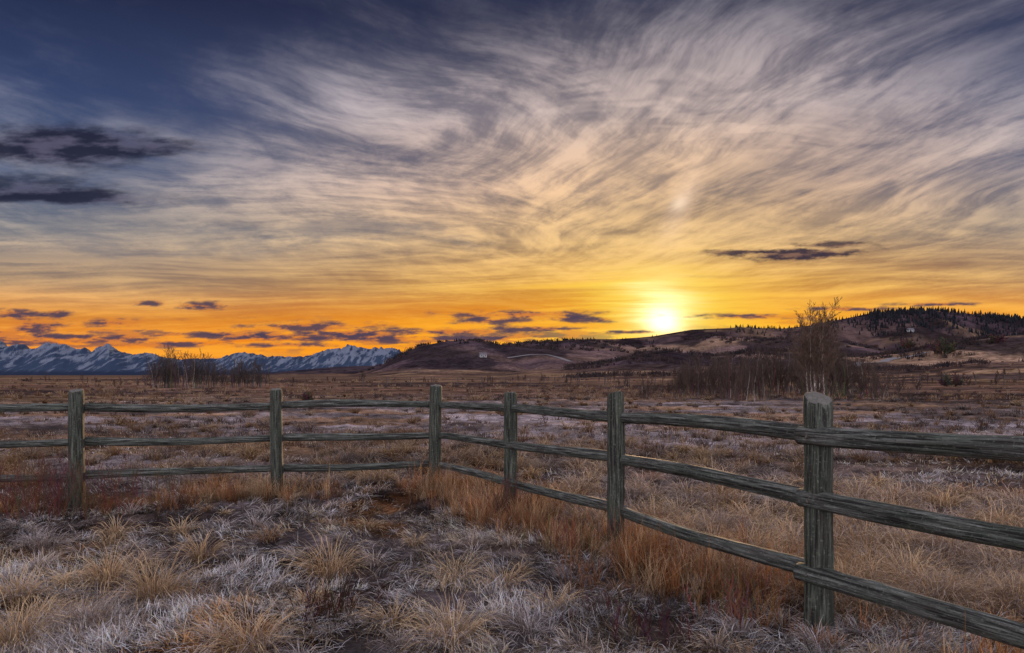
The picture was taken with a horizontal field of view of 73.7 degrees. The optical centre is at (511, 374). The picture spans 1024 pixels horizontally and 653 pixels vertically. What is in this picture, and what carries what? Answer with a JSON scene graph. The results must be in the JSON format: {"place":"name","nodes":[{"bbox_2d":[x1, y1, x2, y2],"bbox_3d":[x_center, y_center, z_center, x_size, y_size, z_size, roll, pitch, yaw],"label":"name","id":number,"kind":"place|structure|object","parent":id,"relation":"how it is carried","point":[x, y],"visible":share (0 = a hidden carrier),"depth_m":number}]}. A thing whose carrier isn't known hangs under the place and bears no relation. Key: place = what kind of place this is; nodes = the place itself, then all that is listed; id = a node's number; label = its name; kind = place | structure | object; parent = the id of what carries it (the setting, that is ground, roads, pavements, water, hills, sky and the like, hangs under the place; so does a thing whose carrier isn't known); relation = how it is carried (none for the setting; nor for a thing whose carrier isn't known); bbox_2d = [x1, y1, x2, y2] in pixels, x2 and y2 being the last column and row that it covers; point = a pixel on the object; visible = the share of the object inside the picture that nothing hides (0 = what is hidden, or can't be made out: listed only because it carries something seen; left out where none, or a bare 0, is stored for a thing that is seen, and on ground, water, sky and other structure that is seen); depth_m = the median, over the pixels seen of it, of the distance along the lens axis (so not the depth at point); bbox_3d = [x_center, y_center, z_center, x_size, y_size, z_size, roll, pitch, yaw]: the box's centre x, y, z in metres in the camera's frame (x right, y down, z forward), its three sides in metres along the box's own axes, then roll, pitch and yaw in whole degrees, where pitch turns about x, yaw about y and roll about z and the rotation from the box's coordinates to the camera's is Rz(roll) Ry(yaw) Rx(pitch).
{"place":"outdoors","nodes":[
{"label":"outdoors","id":0,"kind":"place"},
{"bbox_2d":[0,340,401,374],"bbox_3d":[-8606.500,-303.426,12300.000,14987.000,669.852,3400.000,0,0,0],"label":"mountain range","id":1,"kind":"structure","parent":0,"point":[48,358],"depth_m":11704.64},
{"bbox_2d":[0,452,1022,652],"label":"tall grass","id":2,"kind":"structure","parent":0,"point":[446,487],"depth_m":5.45},
{"bbox_2d":[0,0,1023,359],"bbox_3d":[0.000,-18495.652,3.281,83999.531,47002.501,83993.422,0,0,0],"label":"sky","id":3,"kind":"structure","parent":0,"point":[222,178],"depth_m":37280.62},
{"bbox_2d":[0,311,1023,652],"bbox_3d":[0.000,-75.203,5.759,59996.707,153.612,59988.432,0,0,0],"label":"ground","id":4,"kind":"structure","parent":0,"point":[450,359],"depth_m":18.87},
{"bbox_2d":[0,444,175,526],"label":"red twig shrub","id":5,"kind":"object","parent":4,"relation":"on","point":[49,485],"visible":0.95,"depth_m":7.32},
{"bbox_2d":[91,477,219,510],"bbox_3d":[-4.208,1.366,7.823,1.662,0.372,0.567,0,0,-10],"label":"red twig shrub","id":6,"kind":"object","parent":4,"relation":"on","point":[151,493],"visible":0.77,"depth_m":7.76},
{"bbox_2d":[141,345,271,388],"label":"aspen grove","id":7,"kind":"object","parent":4,"relation":"on","point":[171,370],"visible":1,"depth_m":78.45},
{"bbox_2d":[299,390,315,399],"bbox_3d":[-11.477,1.179,38.245,0.807,0.662,0.915,0,0,0],"label":"willow bush","id":8,"kind":"object","parent":4,"relation":"on","point":[306,396],"visible":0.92,"depth_m":38.03},
{"bbox_2d":[285,569,382,629],"bbox_3d":[-1.050,1.319,3.966,0.586,0.328,0.335,0,0,0],"label":"red twig shrub","id":9,"kind":"object","parent":4,"relation":"on","point":[343,594],"visible":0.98,"depth_m":3.99},
{"bbox_2d":[471,471,544,518],"bbox_3d":[-0.028,1.231,6.978,0.794,0.567,0.458,0,0,0],"label":"red twig shrub","id":10,"kind":"object","parent":4,"relation":"on","point":[509,495],"visible":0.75,"depth_m":6.96},
{"bbox_2d":[0,392,1023,652],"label":"grass tussocks","id":11,"kind":"object","parent":4,"relation":"on","point":[922,562],"depth_m":5.74},
{"bbox_2d":[0,384,1023,648],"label":"wooden rail fence","id":12,"kind":"object","parent":4,"relation":"on","point":[816,434],"visible":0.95,"depth_m":4.65},
{"bbox_2d":[0,331,1023,461],"bbox_3d":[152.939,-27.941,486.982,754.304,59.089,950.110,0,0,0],"label":"sagebrush","id":13,"kind":"object","parent":4,"relation":"on","point":[667,359],"visible":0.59,"depth_m":49.95},
{"bbox_2d":[29,367,1021,389],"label":"willow thicket","id":14,"kind":"object","parent":4,"relation":"on","point":[917,386],"visible":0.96,"depth_m":96.64},
{"bbox_2d":[521,587,619,622],"bbox_3d":[0.371,1.389,4.129,0.481,0.236,0.452,0,0,43],"label":"red twig shrub","id":15,"kind":"object","parent":4,"relation":"on","point":[608,603],"visible":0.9,"depth_m":4.10},
{"bbox_2d":[521,510,629,558],"bbox_3d":[0.514,1.307,5.578,0.888,0.392,0.517,0,0,0],"label":"red twig shrub","id":16,"kind":"object","parent":4,"relation":"on","point":[589,540],"visible":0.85,"depth_m":5.58},
{"bbox_2d":[611,585,744,648],"bbox_3d":[0.934,1.370,3.874,0.779,0.314,0.351,0,0,0],"label":"red twig shrub","id":17,"kind":"object","parent":4,"relation":"on","point":[663,626],"visible":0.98,"depth_m":3.84},
{"bbox_2d":[363,375,1004,385],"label":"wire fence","id":18,"kind":"object","parent":4,"relation":"on","point":[530,382],"visible":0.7,"depth_m":89.82},
{"bbox_2d":[683,568,787,631],"bbox_3d":[1.378,1.348,4.068,0.628,0.382,0.412,0,0,0],"label":"red twig shrub","id":19,"kind":"object","parent":4,"relation":"on","point":[734,606],"visible":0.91,"depth_m":4.08},
{"bbox_2d":[454,305,1023,350],"bbox_3d":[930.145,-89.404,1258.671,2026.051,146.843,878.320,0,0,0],"label":"pine trees","id":20,"kind":"object","parent":4,"relation":"on","point":[920,310],"visible":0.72,"depth_m":1468.39},
{"bbox_2d":[638,339,928,402],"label":"aspen thicket","id":21,"kind":"object","parent":4,"relation":"on","point":[753,378],"visible":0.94,"depth_m":46.05},
{"bbox_2d":[786,296,842,394],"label":"aspen tree","id":22,"kind":"object","parent":4,"relation":"on","point":[815,360],"visible":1,"depth_m":43.93},
{"bbox_2d":[897,337,915,348],"bbox_3d":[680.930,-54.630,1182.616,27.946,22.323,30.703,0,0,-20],"label":"willow bush","id":23,"kind":"object","parent":4,"relation":"on","point":[907,343],"visible":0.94,"depth_m":1180.37},
{"bbox_2d":[925,336,958,355],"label":"willow bush","id":24,"kind":"object","parent":4,"relation":"on","point":[947,349],"visible":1,"depth_m":411.97},
{"bbox_2d":[937,371,965,386],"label":"willow bush","id":25,"kind":"object","parent":4,"relation":"on","point":[955,382],"visible":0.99,"depth_m":79.37},
{"bbox_2d":[989,333,1008,342],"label":"willow bush","id":26,"kind":"object","parent":4,"relation":"on","point":[998,339],"visible":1,"depth_m":441.36},
{"bbox_2d":[507,354,571,361],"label":"road","id":27,"kind":"structure","parent":0,"point":[542,354],"depth_m":749.36},
{"bbox_2d":[854,352,927,364],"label":"road","id":28,"kind":"structure","parent":0,"point":[887,359],"depth_m":411.66}
]}

